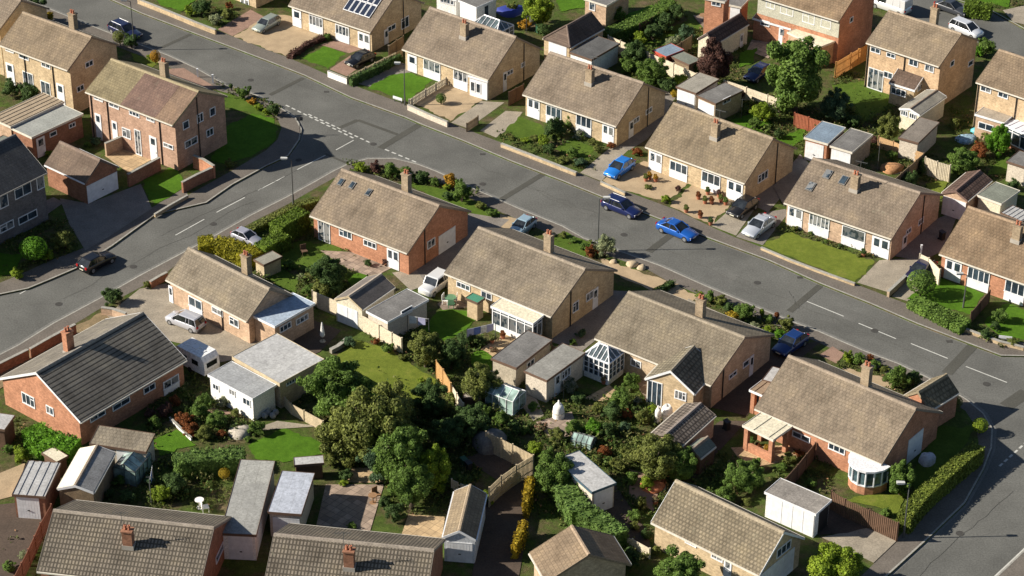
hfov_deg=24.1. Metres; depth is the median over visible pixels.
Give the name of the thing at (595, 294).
door
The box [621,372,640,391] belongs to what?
shrub
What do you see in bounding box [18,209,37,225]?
window
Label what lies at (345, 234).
window
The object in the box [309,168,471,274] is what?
bungalow
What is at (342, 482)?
shrub
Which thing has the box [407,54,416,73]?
door
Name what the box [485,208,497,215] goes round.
shrub
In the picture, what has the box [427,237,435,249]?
window
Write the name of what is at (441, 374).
fence
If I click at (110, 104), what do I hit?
window
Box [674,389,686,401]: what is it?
window
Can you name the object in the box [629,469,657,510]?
patio
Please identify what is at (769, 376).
side porch
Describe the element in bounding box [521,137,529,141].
shrub
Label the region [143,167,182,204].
lawn
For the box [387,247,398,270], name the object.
door
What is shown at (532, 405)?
shrub
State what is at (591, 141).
shrub
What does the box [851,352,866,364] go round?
shrub
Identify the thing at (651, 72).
tree
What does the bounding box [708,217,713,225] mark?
potted plant
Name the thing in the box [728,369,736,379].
window
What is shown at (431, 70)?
window
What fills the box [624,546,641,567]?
shrub
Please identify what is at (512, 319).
sunroom
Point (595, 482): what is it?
garage
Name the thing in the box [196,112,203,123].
window
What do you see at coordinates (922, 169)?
shrub
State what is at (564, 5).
lawn
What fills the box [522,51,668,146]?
bungalow
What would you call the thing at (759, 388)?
porch
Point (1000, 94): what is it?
window
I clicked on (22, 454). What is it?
shrub
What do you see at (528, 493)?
hedge
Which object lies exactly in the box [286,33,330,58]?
hedge
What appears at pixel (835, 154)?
garage door
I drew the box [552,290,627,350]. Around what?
driveway
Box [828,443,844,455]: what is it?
window
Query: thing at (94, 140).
shrub
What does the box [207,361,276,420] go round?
annexe
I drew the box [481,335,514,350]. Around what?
patio
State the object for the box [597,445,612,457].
shrub
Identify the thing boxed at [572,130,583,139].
shrub
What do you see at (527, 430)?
shrub
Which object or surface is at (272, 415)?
stone ball
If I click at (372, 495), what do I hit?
garden table
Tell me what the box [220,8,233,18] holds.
shrub
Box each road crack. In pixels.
[67,203,248,296]
[454,156,609,219]
[737,276,956,373]
[923,491,1012,571]
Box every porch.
[468,75,488,99]
[762,366,779,382]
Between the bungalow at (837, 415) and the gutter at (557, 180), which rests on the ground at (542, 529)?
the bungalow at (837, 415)
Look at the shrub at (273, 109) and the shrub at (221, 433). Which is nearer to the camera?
the shrub at (221, 433)
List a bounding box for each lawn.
[0,253,21,275]
[131,53,158,67]
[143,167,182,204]
[154,430,194,455]
[157,0,194,10]
[211,113,277,163]
[221,93,275,117]
[248,428,325,461]
[268,270,298,292]
[280,241,341,269]
[303,46,345,67]
[336,340,435,407]
[348,273,366,286]
[368,72,431,100]
[412,182,499,216]
[418,309,474,340]
[471,350,492,370]
[505,116,544,144]
[554,232,589,256]
[556,0,584,10]
[556,138,593,158]
[625,5,651,18]
[643,18,701,49]
[729,114,771,131]
[739,48,756,66]
[763,232,874,281]
[776,129,804,145]
[832,81,893,121]
[847,493,907,514]
[907,278,983,313]
[911,425,974,489]
[925,181,949,197]
[980,0,1009,6]
[984,304,1023,339]
[988,156,1011,174]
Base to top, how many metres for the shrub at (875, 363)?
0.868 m
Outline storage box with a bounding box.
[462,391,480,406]
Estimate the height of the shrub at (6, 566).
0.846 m
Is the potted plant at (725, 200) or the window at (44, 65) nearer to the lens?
the potted plant at (725, 200)
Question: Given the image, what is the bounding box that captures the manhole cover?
[956,531,963,535]
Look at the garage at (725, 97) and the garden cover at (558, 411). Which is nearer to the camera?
the garden cover at (558, 411)
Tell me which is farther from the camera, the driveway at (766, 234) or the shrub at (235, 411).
the driveway at (766, 234)
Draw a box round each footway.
[0,9,299,293]
[0,159,990,575]
[115,0,1023,355]
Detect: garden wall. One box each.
[0,348,29,372]
[29,323,76,357]
[101,306,126,316]
[104,136,122,155]
[126,157,160,186]
[137,0,216,34]
[149,271,167,287]
[154,194,188,217]
[169,417,191,440]
[181,167,215,192]
[192,154,215,178]
[327,70,346,83]
[329,339,344,353]
[407,104,447,126]
[500,143,576,175]
[600,181,625,195]
[760,247,855,285]
[887,274,906,296]
[964,328,1023,350]
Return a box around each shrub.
[1,77,19,96]
[1,443,13,453]
[2,560,16,572]
[10,267,23,278]
[13,444,31,463]
[17,550,26,558]
[18,82,38,100]
[42,248,53,259]
[47,12,53,19]
[50,229,76,249]
[84,141,90,147]
[90,137,100,144]
[100,288,123,305]
[110,475,124,484]
[119,489,135,502]
[123,33,139,47]
[143,281,151,288]
[143,474,155,484]
[144,408,155,417]
[148,415,161,429]
[149,485,170,503]
[156,401,172,417]
[162,472,188,495]
[168,394,180,406]
[173,458,194,478]
[174,411,194,425]
[182,422,200,435]
[184,4,196,15]
[189,403,210,420]
[192,0,211,16]
[194,425,213,441]
[195,392,214,408]
[206,409,227,430]
[208,13,222,24]
[215,396,229,406]
[216,430,227,438]
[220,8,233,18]
[225,1,233,8]
[225,157,236,167]
[227,408,238,417]
[236,86,249,98]
[244,436,252,441]
[246,97,256,104]
[247,421,265,436]
[253,103,263,109]
[262,108,269,114]
[266,101,279,115]
[283,259,297,270]
[301,285,312,298]
[304,269,313,279]
[310,278,329,296]
[321,453,339,467]
[323,34,330,39]
[327,281,343,294]
[339,468,352,480]
[339,479,348,485]
[340,265,352,285]
[341,336,355,346]
[346,521,356,528]
[352,161,366,171]
[363,259,370,265]
[370,159,385,173]
[371,338,379,344]
[378,495,391,509]
[381,343,394,352]
[384,162,399,177]
[385,503,406,522]
[398,354,406,360]
[400,166,415,180]
[415,170,429,183]
[417,377,424,382]
[429,177,439,185]
[440,399,448,412]
[442,184,450,189]
[442,191,452,199]
[443,173,456,187]
[444,392,454,402]
[453,178,472,201]
[457,330,475,346]
[472,402,491,416]
[475,201,486,208]
[475,336,485,346]
[483,489,493,504]
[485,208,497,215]
[489,347,497,351]
[492,410,508,426]
[506,1,518,8]
[508,419,520,434]
[517,19,531,29]
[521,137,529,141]
[521,426,531,434]
[526,440,543,455]
[528,401,539,411]
[529,134,537,141]
[534,422,547,431]
[536,23,550,36]
[536,446,553,463]
[538,134,549,144]
[542,143,553,153]
[543,117,566,138]
[549,427,564,443]
[555,155,568,163]
[558,231,566,237]
[562,376,578,393]
[564,115,571,127]
[565,419,582,433]
[566,147,578,158]
[569,237,576,242]
[569,338,576,344]
[571,391,585,403]
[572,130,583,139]
[573,158,587,166]
[574,328,585,337]
[578,243,588,249]
[583,417,601,434]
[585,244,599,257]
[587,137,597,144]
[591,402,604,414]
[592,454,601,463]
[593,144,603,152]
[593,233,616,256]
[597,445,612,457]
[599,422,618,436]
[600,401,619,420]
[607,142,615,148]
[608,457,628,473]
[609,386,631,408]
[614,6,625,20]
[618,421,630,433]
[619,56,637,73]
[619,446,636,461]
[620,408,632,418]
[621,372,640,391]
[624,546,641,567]
[626,472,638,484]
[626,509,640,521]
[628,521,639,529]
[632,30,646,43]
[632,147,642,155]
[633,397,642,404]
[633,407,650,423]
[634,495,646,509]
[640,475,654,490]
[641,528,652,538]
[644,23,663,42]
[644,184,652,189]
[647,404,656,413]
[651,545,660,554]
[652,11,675,30]
[656,77,676,91]
[661,195,671,203]
[665,35,681,44]
[668,3,688,20]
[670,90,676,97]
[672,74,687,85]
[674,23,695,40]
[693,64,700,72]
[704,290,713,302]
[714,294,726,304]
[714,483,735,501]
[723,302,733,310]
[725,310,739,319]
[733,303,754,322]
[741,497,750,506]
[748,101,775,121]
[748,117,762,128]
[750,321,759,327]
[750,457,761,467]
[762,325,772,332]
[763,314,773,322]
[774,128,785,138]
[775,328,785,337]
[776,462,786,470]
[778,315,793,331]
[780,452,797,463]
[793,450,803,456]
[804,478,816,487]
[843,350,854,362]
[846,115,860,126]
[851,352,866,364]
[865,354,874,360]
[870,359,880,369]
[871,135,877,142]
[879,364,890,371]
[879,507,891,516]
[882,365,911,387]
[885,150,898,159]
[901,170,918,184]
[907,370,922,387]
[916,158,927,173]
[948,118,960,128]
[971,140,988,157]
[975,46,983,56]
[978,37,996,54]
[980,132,987,140]
[980,327,996,339]
[990,321,1001,331]
[991,308,1008,323]
[1006,337,1018,344]
[1007,177,1020,188]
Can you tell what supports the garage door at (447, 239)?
in the bungalow at (404, 227)
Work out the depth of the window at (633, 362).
194.84 m
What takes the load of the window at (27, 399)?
in the bungalow at (109, 372)
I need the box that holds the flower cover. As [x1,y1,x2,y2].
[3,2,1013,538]
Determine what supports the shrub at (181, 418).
on the ground at (542, 529)
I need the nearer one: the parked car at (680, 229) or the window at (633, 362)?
the window at (633, 362)
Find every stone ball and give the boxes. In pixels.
[261,412,267,418]
[270,412,275,418]
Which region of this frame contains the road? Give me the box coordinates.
[0,0,1023,575]
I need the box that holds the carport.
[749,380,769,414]
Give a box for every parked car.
[76,251,115,273]
[107,18,142,38]
[165,309,206,332]
[230,226,261,244]
[252,13,280,33]
[344,48,375,68]
[418,267,447,297]
[510,214,537,232]
[601,193,642,218]
[603,155,635,179]
[655,217,698,241]
[726,193,759,218]
[741,212,776,238]
[743,61,769,82]
[772,328,809,356]
[905,258,937,279]
[934,0,965,16]
[948,16,983,37]
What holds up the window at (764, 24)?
in the extension at (762, 30)
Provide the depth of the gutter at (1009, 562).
175.28 m
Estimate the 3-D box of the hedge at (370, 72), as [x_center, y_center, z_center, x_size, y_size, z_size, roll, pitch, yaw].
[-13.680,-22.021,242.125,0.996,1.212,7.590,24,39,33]
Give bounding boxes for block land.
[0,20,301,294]
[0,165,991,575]
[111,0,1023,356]
[957,0,1023,29]
[999,553,1023,575]
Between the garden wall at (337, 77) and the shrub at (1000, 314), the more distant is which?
the garden wall at (337, 77)
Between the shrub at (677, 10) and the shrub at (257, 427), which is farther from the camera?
the shrub at (677, 10)
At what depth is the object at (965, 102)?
236.59 m
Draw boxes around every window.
[0,194,8,209]
[0,219,14,233]
[14,182,31,199]
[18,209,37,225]
[19,54,28,60]
[21,391,35,408]
[36,176,44,190]
[41,62,50,69]
[46,405,53,416]
[49,130,56,137]
[69,122,75,128]
[76,84,84,92]
[85,59,93,68]
[90,410,105,422]
[109,103,118,109]
[112,396,130,411]
[122,127,130,139]
[129,110,139,117]
[143,382,155,394]
[146,117,154,122]
[163,142,173,149]
[163,373,179,395]
[182,119,189,130]
[184,135,197,148]
[188,295,202,314]
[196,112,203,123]
[206,127,213,137]
[206,358,216,367]
[209,106,215,116]
[211,306,222,317]
[212,382,218,391]
[215,541,223,564]
[229,316,238,328]
[229,388,235,396]
[242,396,250,407]
[279,321,291,333]
[286,377,297,386]
[296,313,308,325]
[309,14,322,34]
[335,23,349,43]
[339,229,351,239]
[363,239,376,249]
[387,23,395,32]
[401,15,408,29]
[401,305,412,317]
[423,58,440,81]
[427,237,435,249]
[453,69,467,91]
[456,281,469,291]
[470,81,474,91]
[476,83,480,93]
[481,290,491,300]
[507,68,512,75]
[527,357,534,367]
[545,104,561,121]
[561,366,570,379]
[572,300,578,313]
[575,114,591,137]
[586,289,593,302]
[589,2,594,10]
[630,358,640,368]
[633,115,639,124]
[669,160,687,182]
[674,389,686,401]
[700,170,720,193]
[711,1,720,6]
[711,554,722,562]
[723,95,730,104]
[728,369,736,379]
[743,358,749,368]
[758,169,767,183]
[760,19,769,26]
[776,539,791,558]
[792,430,810,443]
[802,12,814,24]
[808,213,829,238]
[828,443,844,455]
[841,225,865,249]
[848,452,889,494]
[870,46,880,54]
[883,71,892,78]
[886,52,895,58]
[891,86,905,97]
[900,110,907,116]
[908,58,917,67]
[909,112,916,119]
[918,216,923,226]
[924,64,933,72]
[967,266,989,292]
[968,59,973,67]
[978,121,993,131]
[980,85,991,93]
[998,91,1007,99]
[1003,279,1023,305]
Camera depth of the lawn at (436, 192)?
220.27 m
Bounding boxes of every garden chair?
[200,500,208,512]
[300,243,307,254]
[371,486,380,500]
[441,293,447,304]
[448,299,455,308]
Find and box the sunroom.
[490,297,543,338]
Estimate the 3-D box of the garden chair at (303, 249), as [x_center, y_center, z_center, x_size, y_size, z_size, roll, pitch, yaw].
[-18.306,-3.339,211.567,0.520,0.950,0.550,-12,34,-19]
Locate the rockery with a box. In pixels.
[228,425,250,439]
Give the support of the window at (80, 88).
in the semi detached house at (66, 64)
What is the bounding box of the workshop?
[56,445,115,505]
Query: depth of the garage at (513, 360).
194.37 m
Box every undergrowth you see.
[145,34,894,559]
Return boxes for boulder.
[609,259,616,263]
[626,260,638,267]
[637,264,645,270]
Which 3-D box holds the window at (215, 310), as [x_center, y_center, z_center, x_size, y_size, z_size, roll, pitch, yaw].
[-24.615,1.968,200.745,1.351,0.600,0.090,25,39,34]
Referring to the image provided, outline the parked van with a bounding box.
[874,0,912,14]
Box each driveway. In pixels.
[0,463,24,498]
[0,503,41,575]
[60,184,151,249]
[108,284,257,361]
[169,68,215,88]
[218,10,263,35]
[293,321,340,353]
[330,55,362,75]
[358,62,410,86]
[417,213,508,279]
[451,101,503,126]
[472,475,531,575]
[480,111,521,136]
[500,214,531,233]
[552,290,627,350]
[580,146,627,180]
[604,485,649,547]
[618,107,669,149]
[642,91,675,138]
[712,210,753,234]
[712,341,820,415]
[736,209,785,244]
[756,184,779,211]
[774,155,808,205]
[816,507,865,534]
[822,528,895,562]
[857,259,917,291]
[892,281,916,300]
[895,215,955,259]
[1003,6,1023,23]
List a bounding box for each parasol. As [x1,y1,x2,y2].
[149,465,153,499]
[320,322,325,342]
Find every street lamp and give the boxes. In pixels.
[121,0,134,48]
[280,157,293,204]
[394,61,405,104]
[597,196,609,248]
[896,480,909,537]
[956,272,967,307]
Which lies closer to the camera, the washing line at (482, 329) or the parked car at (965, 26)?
the washing line at (482, 329)
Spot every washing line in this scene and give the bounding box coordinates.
[407,315,428,331]
[467,322,495,341]
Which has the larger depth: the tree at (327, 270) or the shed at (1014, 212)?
the shed at (1014, 212)
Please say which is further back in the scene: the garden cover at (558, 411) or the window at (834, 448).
the garden cover at (558, 411)
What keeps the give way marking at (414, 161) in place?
on the road
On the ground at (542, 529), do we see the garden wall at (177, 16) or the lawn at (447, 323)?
the lawn at (447, 323)
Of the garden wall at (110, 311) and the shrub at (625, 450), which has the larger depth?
the garden wall at (110, 311)
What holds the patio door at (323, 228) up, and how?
in the bungalow at (404, 227)
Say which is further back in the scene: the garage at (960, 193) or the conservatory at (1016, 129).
the conservatory at (1016, 129)
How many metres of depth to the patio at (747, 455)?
186.38 m
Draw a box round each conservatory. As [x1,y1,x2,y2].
[474,14,513,34]
[583,342,624,384]
[1005,119,1023,151]
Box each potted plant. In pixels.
[489,334,494,343]
[500,330,505,338]
[601,375,605,384]
[643,173,648,181]
[647,171,652,179]
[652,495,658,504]
[653,174,658,181]
[683,204,688,212]
[696,191,701,199]
[697,210,703,218]
[702,195,707,203]
[705,186,710,194]
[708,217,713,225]
[709,196,714,204]
[718,194,723,202]
[723,197,728,205]
[861,248,866,256]
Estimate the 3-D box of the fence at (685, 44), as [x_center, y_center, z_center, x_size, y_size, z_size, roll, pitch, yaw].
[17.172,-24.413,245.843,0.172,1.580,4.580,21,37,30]
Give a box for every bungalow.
[0,311,186,444]
[36,500,231,575]
[165,247,293,342]
[237,0,272,7]
[265,523,445,575]
[288,0,424,51]
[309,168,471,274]
[402,6,542,99]
[444,226,617,338]
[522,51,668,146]
[528,524,631,575]
[594,290,774,407]
[645,102,796,200]
[651,479,804,575]
[754,354,942,472]
[784,157,943,259]
[939,205,1023,306]
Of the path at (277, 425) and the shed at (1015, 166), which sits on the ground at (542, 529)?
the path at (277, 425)
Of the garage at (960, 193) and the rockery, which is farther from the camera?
the garage at (960, 193)
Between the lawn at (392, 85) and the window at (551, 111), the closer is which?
the window at (551, 111)
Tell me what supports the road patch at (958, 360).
on the road
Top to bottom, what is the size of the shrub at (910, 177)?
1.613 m
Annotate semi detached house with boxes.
[0,0,49,75]
[0,9,119,111]
[0,134,48,244]
[85,57,227,170]
[757,0,873,63]
[864,3,978,103]
[973,49,1023,127]
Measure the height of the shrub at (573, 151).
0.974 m
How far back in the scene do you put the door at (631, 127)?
230.53 m
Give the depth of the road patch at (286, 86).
240.06 m
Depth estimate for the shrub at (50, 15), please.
251.98 m
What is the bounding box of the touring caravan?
[176,338,219,375]
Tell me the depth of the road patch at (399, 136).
231.14 m
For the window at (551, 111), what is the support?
in the bungalow at (600, 104)
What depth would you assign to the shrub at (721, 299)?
204.70 m
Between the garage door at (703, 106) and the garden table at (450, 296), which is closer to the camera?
the garden table at (450, 296)
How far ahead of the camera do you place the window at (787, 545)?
171.65 m
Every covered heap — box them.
[472,428,506,454]
[496,4,523,17]
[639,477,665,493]
[880,162,903,174]
[918,452,935,466]
[955,134,976,144]
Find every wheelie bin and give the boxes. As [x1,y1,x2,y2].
[459,455,467,468]
[464,459,472,470]
[722,418,730,430]
[938,229,946,240]
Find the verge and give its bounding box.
[0,313,108,387]
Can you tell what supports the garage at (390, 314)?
on the ground at (542, 529)
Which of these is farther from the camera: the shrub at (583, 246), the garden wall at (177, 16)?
the garden wall at (177, 16)
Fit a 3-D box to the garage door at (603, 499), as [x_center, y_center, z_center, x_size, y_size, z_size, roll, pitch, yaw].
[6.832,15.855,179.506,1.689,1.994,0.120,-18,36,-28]
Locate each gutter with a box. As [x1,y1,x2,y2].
[0,5,304,295]
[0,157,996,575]
[109,0,1023,357]
[995,548,1023,575]
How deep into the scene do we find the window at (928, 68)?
234.68 m
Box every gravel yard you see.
[234,15,318,55]
[415,85,481,120]
[598,257,665,289]
[603,161,687,199]
[666,284,695,299]
[670,185,733,223]
[842,367,900,391]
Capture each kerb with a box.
[0,9,301,293]
[113,0,1023,355]
[959,0,1023,27]
[996,550,1023,575]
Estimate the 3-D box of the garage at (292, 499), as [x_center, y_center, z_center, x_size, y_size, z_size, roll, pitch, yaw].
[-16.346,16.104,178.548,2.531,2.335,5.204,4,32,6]
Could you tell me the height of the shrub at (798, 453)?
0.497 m
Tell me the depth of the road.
213.06 m
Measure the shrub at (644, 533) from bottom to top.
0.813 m
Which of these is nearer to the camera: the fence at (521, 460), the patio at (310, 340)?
the fence at (521, 460)
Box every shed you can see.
[0,413,15,450]
[41,446,67,476]
[89,425,154,462]
[253,250,282,278]
[465,293,484,320]
[652,43,683,61]
[670,51,698,71]
[686,435,716,474]
[977,182,1019,213]
[1000,205,1023,221]
[1006,150,1023,185]
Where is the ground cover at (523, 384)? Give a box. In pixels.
[1,0,1023,566]
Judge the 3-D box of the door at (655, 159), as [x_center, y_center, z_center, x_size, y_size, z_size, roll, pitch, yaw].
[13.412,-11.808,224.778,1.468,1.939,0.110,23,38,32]
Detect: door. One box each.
[5,62,15,84]
[16,497,40,518]
[22,70,33,96]
[36,136,45,157]
[40,80,50,94]
[56,83,65,104]
[86,171,117,203]
[94,113,102,140]
[111,120,117,138]
[134,129,141,155]
[149,135,157,159]
[168,285,173,302]
[228,536,253,559]
[240,0,248,4]
[272,517,299,533]
[292,9,301,27]
[318,221,330,243]
[358,31,369,49]
[384,29,388,44]
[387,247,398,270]
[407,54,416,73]
[438,226,455,254]
[447,541,471,562]
[484,4,488,15]
[503,71,506,91]
[527,98,539,119]
[549,41,566,55]
[554,373,560,396]
[592,287,597,309]
[594,487,612,510]
[602,123,613,143]
[628,120,633,138]
[646,379,662,407]
[649,150,661,172]
[678,89,694,108]
[698,99,713,115]
[723,561,731,575]
[726,179,742,200]
[739,33,743,47]
[749,354,753,376]
[778,27,783,44]
[787,206,802,229]
[804,141,823,160]
[831,149,850,163]
[867,67,883,91]
[871,235,889,259]
[902,233,907,248]
[906,428,923,463]
[941,195,965,219]
[943,258,961,283]
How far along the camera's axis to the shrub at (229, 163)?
225.04 m
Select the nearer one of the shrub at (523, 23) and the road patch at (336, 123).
the road patch at (336, 123)
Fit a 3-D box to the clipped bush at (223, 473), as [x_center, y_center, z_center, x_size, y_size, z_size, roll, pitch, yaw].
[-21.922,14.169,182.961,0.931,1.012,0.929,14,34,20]
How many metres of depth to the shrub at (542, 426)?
188.37 m
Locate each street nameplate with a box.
[393,96,401,103]
[999,335,1011,339]
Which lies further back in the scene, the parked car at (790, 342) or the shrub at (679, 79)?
the shrub at (679, 79)
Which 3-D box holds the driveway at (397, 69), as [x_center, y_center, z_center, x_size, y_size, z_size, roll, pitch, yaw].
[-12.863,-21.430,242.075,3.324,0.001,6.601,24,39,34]
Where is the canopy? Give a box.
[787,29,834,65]
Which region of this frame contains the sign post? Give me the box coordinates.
[296,117,302,133]
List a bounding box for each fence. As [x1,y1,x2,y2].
[14,503,52,575]
[284,396,323,427]
[311,290,402,353]
[347,48,402,83]
[388,35,403,55]
[408,77,446,104]
[435,360,451,392]
[451,478,466,493]
[452,386,463,411]
[466,115,478,131]
[485,431,533,506]
[508,83,523,105]
[608,35,696,77]
[627,538,650,558]
[638,0,675,33]
[676,35,691,51]
[723,79,779,111]
[785,442,815,483]
[793,112,820,130]
[829,490,898,541]
[834,44,866,77]
[877,135,922,161]
[895,153,924,179]
[919,253,940,285]
[924,156,950,181]
[970,289,990,322]
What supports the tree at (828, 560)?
on the ground at (542, 529)
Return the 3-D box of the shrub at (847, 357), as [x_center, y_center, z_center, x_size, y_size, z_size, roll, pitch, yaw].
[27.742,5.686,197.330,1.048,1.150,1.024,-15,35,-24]
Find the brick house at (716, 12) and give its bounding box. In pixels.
[703,0,728,34]
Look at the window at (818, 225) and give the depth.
214.67 m
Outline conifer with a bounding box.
[759,308,764,317]
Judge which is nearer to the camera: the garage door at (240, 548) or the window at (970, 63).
the garage door at (240, 548)
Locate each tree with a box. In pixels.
[29,0,46,4]
[296,355,369,417]
[305,255,347,287]
[314,402,361,468]
[336,376,374,408]
[340,381,416,461]
[355,436,385,482]
[371,379,415,418]
[371,420,427,479]
[387,457,434,509]
[407,329,443,367]
[410,377,447,419]
[417,443,451,493]
[432,416,463,449]
[438,338,466,369]
[453,401,492,441]
[461,361,503,400]
[521,0,554,23]
[533,451,574,492]
[621,39,646,61]
[629,433,682,481]
[636,56,668,87]
[652,544,705,575]
[666,446,697,480]
[697,37,733,78]
[722,458,764,492]
[765,35,830,114]
[806,541,863,575]
[820,87,853,122]
[877,112,900,139]
[887,459,915,496]
[947,146,979,174]
[985,123,1011,157]
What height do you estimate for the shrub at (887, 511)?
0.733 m
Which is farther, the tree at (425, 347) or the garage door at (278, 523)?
the tree at (425, 347)
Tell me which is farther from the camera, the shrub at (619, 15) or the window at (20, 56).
the shrub at (619, 15)
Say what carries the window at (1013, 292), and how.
in the bungalow at (983, 249)
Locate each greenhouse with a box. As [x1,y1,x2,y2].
[112,451,151,486]
[485,381,525,414]
[570,431,596,450]
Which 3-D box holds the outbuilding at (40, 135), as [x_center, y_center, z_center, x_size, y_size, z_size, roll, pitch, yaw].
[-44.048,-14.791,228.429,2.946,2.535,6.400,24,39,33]
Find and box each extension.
[253,293,314,341]
[458,0,495,20]
[644,345,704,411]
[728,0,748,19]
[752,13,790,44]
[888,68,922,106]
[974,107,1011,139]
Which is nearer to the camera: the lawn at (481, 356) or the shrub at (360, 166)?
the lawn at (481, 356)
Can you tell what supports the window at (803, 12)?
in the semi detached house at (845, 26)
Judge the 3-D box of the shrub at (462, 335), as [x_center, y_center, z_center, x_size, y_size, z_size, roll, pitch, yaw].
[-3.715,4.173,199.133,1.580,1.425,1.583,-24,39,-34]
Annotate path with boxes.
[46,197,63,212]
[208,407,236,420]
[253,421,313,430]
[321,40,360,52]
[393,270,423,289]
[523,394,543,420]
[689,421,745,477]
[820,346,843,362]
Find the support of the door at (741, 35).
in the outbuilding at (730, 34)
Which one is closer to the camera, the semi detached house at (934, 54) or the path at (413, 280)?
the path at (413, 280)
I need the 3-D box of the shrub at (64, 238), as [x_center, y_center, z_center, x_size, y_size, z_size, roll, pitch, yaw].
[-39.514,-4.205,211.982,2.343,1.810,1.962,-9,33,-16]
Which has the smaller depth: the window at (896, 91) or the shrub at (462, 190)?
the shrub at (462, 190)
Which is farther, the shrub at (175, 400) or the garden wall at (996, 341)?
the garden wall at (996, 341)
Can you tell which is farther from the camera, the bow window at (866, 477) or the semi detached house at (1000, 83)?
the semi detached house at (1000, 83)
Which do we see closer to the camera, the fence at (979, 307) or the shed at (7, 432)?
the shed at (7, 432)
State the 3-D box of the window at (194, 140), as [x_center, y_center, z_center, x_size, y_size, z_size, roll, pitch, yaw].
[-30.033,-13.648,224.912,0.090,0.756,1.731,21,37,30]
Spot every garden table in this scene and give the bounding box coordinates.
[195,497,203,509]
[368,492,376,504]
[445,294,455,305]
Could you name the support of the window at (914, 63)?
in the semi detached house at (934, 54)
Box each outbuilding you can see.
[0,92,64,136]
[11,104,83,158]
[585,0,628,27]
[697,13,748,57]
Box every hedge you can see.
[20,421,82,468]
[171,445,246,478]
[197,234,262,267]
[245,196,319,233]
[254,231,291,254]
[268,206,310,240]
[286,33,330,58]
[348,53,402,86]
[510,519,528,558]
[521,476,535,518]
[536,468,629,548]
[603,0,675,42]
[653,279,675,291]
[896,441,984,533]
[906,295,971,334]
[963,0,992,19]
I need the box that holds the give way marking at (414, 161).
[286,105,1023,465]
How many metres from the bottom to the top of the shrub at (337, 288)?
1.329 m
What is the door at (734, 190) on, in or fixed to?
in the bungalow at (703, 150)
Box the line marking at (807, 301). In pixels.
[20,140,1006,382]
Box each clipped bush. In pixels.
[18,236,47,261]
[112,30,125,43]
[150,50,160,63]
[218,468,229,478]
[436,93,446,103]
[906,269,936,295]
[956,396,962,407]
[972,417,988,433]
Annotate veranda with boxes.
[742,412,791,462]
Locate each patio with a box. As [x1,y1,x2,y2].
[105,149,149,171]
[316,484,383,530]
[320,250,389,274]
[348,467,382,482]
[402,514,444,537]
[438,299,466,309]
[467,453,514,478]
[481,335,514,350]
[484,341,511,355]
[536,411,573,436]
[586,385,615,400]
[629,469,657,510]
[638,379,646,399]
[694,15,703,26]
[731,445,797,465]
[747,40,780,57]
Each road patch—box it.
[161,34,191,47]
[214,190,243,204]
[269,77,304,95]
[324,153,345,163]
[330,120,353,130]
[338,119,357,128]
[357,119,397,134]
[378,123,420,148]
[499,174,544,199]
[645,234,673,252]
[787,284,822,311]
[834,307,861,321]
[942,344,976,374]
[1000,389,1023,408]
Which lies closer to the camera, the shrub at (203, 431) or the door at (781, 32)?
the shrub at (203, 431)
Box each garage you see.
[12,460,60,518]
[44,141,118,203]
[222,459,274,559]
[232,333,323,407]
[267,470,314,535]
[334,273,395,330]
[366,288,428,335]
[437,0,459,15]
[442,484,487,562]
[491,330,551,387]
[524,343,585,402]
[542,11,604,59]
[565,450,616,510]
[569,36,619,68]
[650,402,716,447]
[676,72,718,109]
[697,82,743,118]
[764,478,831,537]
[804,121,845,160]
[830,128,872,165]
[898,117,939,161]
[899,89,946,129]
[904,373,959,426]
[941,169,992,219]
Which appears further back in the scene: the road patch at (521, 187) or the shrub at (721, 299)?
the road patch at (521, 187)
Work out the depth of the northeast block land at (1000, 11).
256.49 m
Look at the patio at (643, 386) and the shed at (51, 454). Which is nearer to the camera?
the shed at (51, 454)
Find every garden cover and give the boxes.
[552,400,564,419]
[654,405,660,422]
[661,403,672,420]
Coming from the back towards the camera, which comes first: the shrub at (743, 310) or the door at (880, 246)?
the door at (880, 246)
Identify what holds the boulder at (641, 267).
on the ground at (542, 529)

